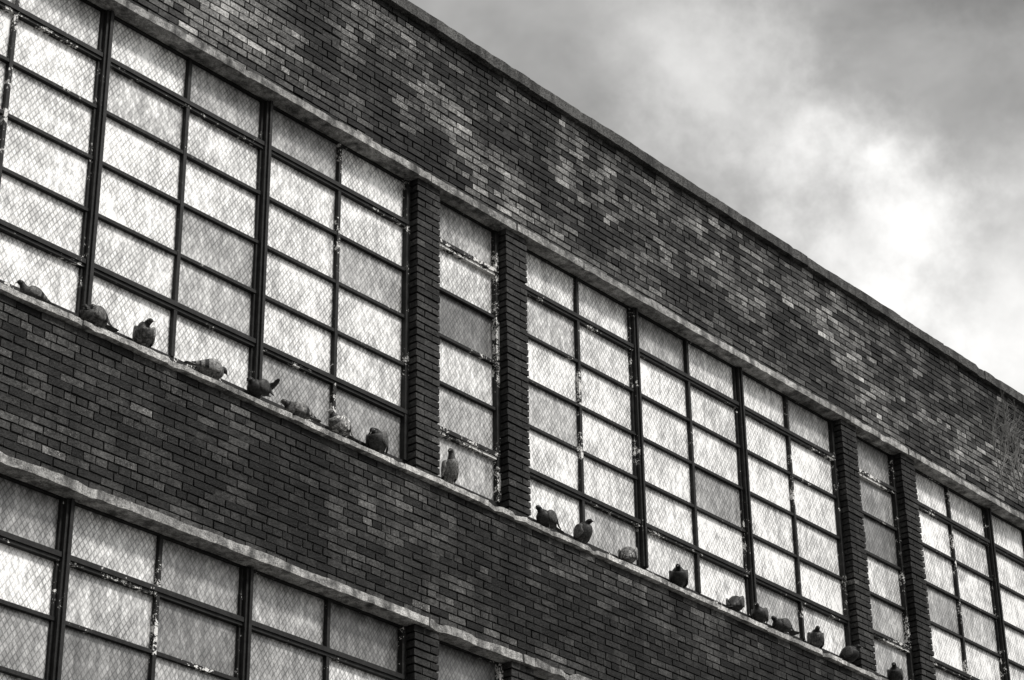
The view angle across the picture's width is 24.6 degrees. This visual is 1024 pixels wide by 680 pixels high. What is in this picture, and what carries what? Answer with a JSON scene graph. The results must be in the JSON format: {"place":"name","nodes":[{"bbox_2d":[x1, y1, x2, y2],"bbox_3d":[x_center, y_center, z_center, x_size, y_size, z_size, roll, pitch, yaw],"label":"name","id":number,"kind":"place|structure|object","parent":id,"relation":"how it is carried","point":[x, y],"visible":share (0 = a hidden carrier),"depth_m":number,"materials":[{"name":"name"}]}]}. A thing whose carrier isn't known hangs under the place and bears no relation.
{"place":"outdoors","nodes":[
{"label":"outdoors","id":0,"kind":"place"},
{"bbox_2d":[408,0,1023,394],"label":"sky","id":1,"kind":"structure","parent":0,"point":[882,141],"materials":[{"name":"grey"}]},
{"label":"ground","id":2,"kind":"structure","parent":0,"visible":0},
{"bbox_2d":[0,0,1023,679],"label":"brickwork","id":3,"kind":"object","parent":2,"relation":"on","point":[734,252],"visible":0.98,"depth_m":20.53,"materials":[{"name":"brick"}]},
{"bbox_2d":[981,388,1023,492],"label":"bare climbing vine","id":4,"kind":"object","parent":3,"relation":"attached to","point":[1015,453],"visible":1,"depth_m":27.62,"materials":[{"name":"grey plant"}]},
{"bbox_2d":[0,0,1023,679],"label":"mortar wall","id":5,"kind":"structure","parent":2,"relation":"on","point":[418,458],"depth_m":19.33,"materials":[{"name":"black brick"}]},
{"bbox_2d":[0,282,887,679],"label":"window sills","id":6,"kind":"structure","parent":5,"relation":"attached to","point":[252,400],"depth_m":19.04,"materials":[{"name":"grey concrete"}]},
{"bbox_2d":[15,280,55,305],"bbox_3d":[-3.368,-0.325,16.572,0.338,0.129,0.118,24,-36,-38],"label":"pigeon","id":7,"kind":"object","parent":6,"relation":"on","point":[35,292],"visible":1,"depth_m":16.51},
{"bbox_2d":[80,304,118,332],"bbox_3d":[-2.987,-0.139,16.980,0.163,0.162,0.349,-19,-33,31],"label":"pigeon","id":8,"kind":"object","parent":6,"relation":"on","point":[95,315],"visible":0.98,"depth_m":16.89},
{"bbox_2d":[132,318,155,348],"bbox_3d":[-2.717,-0.005,17.301,0.169,0.218,0.340,6,-28,-13],"label":"pigeon","id":9,"kind":"object","parent":6,"relation":"on","point":[144,333],"visible":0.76,"depth_m":17.21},
{"bbox_2d":[183,358,227,379],"bbox_3d":[-2.301,0.223,17.684,0.388,0.157,0.157,20,-34,-34],"label":"pigeon","id":10,"kind":"object","parent":6,"relation":"on","point":[213,368],"visible":0.98,"depth_m":17.65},
{"bbox_2d":[246,376,279,399],"bbox_3d":[-1.944,0.376,18.060,0.209,0.226,0.335,-16,-31,27],"label":"pigeon","id":11,"kind":"object","parent":6,"relation":"on","point":[256,388],"visible":1,"depth_m":17.99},
{"bbox_2d":[280,399,321,422],"bbox_3d":[-1.658,0.562,18.323,0.398,0.134,0.151,20,-34,-34],"label":"pigeon","id":12,"kind":"object","parent":6,"relation":"on","point":[300,409],"visible":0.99,"depth_m":18.25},
{"bbox_2d":[326,409,359,442],"bbox_3d":[-1.356,0.690,18.660,0.157,0.212,0.376,-19,-33,31],"label":"pigeon","id":13,"kind":"object","parent":6,"relation":"on","point":[339,425],"visible":1,"depth_m":18.59,"materials":[{"name":"grey"}]},
{"bbox_2d":[366,427,388,454],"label":"pigeon","id":14,"kind":"object","parent":6,"relation":"on","point":[377,440],"visible":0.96,"depth_m":18.87,"materials":[{"name":"grey"}]},
{"bbox_2d":[441,448,458,485],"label":"pigeon","id":15,"kind":"object","parent":6,"relation":"on","point":[450,469],"visible":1,"depth_m":19.47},
{"bbox_2d":[535,505,564,533],"bbox_3d":[0.320,1.569,20.372,0.163,0.201,0.384,-22,-35,35],"label":"pigeon","id":16,"kind":"object","parent":6,"relation":"on","point":[547,519],"visible":1,"depth_m":20.30,"materials":[{"name":"grey"}]},
{"bbox_2d":[573,519,593,543],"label":"pigeon","id":17,"kind":"object","parent":6,"relation":"on","point":[582,532],"visible":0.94,"depth_m":20.64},
{"bbox_2d":[618,546,637,563],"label":"pigeon","id":18,"kind":"object","parent":6,"relation":"on","point":[629,554],"visible":0.99,"depth_m":21.05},
{"bbox_2d":[669,564,688,588],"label":"pigeon","id":19,"kind":"object","parent":6,"relation":"on","point":[678,575],"visible":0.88,"depth_m":21.56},
{"bbox_2d":[726,596,744,612],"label":"pigeon","id":20,"kind":"object","parent":6,"relation":"on","point":[735,603],"visible":1,"depth_m":22.15,"materials":[{"name":"grey"}]},
{"bbox_2d":[751,602,768,624],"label":"pigeon","id":21,"kind":"object","parent":6,"relation":"on","point":[759,614],"visible":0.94,"depth_m":22.41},
{"bbox_2d":[770,616,799,635],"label":"pigeon","id":22,"kind":"object","parent":6,"relation":"on","point":[784,625],"visible":1,"depth_m":22.66,"materials":[{"name":"grey"}]},
{"bbox_2d":[807,626,824,648],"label":"pigeon","id":23,"kind":"object","parent":6,"relation":"on","point":[815,637],"visible":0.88,"depth_m":23.06,"materials":[{"name":"grey"}]},
{"bbox_2d":[838,644,862,663],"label":"pigeon","id":24,"kind":"object","parent":6,"relation":"on","point":[849,654],"visible":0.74,"depth_m":23.44,"materials":[{"name":"grey"}]},
{"bbox_2d":[887,662,902,679],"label":"pigeon","id":25,"kind":"object","parent":6,"relation":"on","point":[894,672],"visible":1,"depth_m":24.02,"materials":[{"name":"grey"}]},
{"bbox_2d":[0,0,1023,679],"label":"window frames","id":26,"kind":"structure","parent":5,"relation":"in","point":[62,558],"depth_m":19.32,"materials":[{"name":"black metal"}]},
{"bbox_2d":[0,0,1023,679],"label":"glass panes","id":27,"kind":"object","parent":26,"relation":"in","point":[108,608],"visible":0.85,"depth_m":19.15,"materials":[{"name":"white glass"}]},
{"bbox_2d":[0,0,1023,679],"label":"lintels","id":28,"kind":"object","parent":5,"relation":"attached to","point":[258,86],"visible":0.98,"depth_m":19.38,"materials":[{"name":"paint"}]},
{"bbox_2d":[381,0,1023,407],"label":"parapet coping","id":29,"kind":"object","parent":5,"relation":"on","point":[479,54],"visible":0.29,"depth_m":23.85,"materials":[{"name":"concrete"}]}
]}

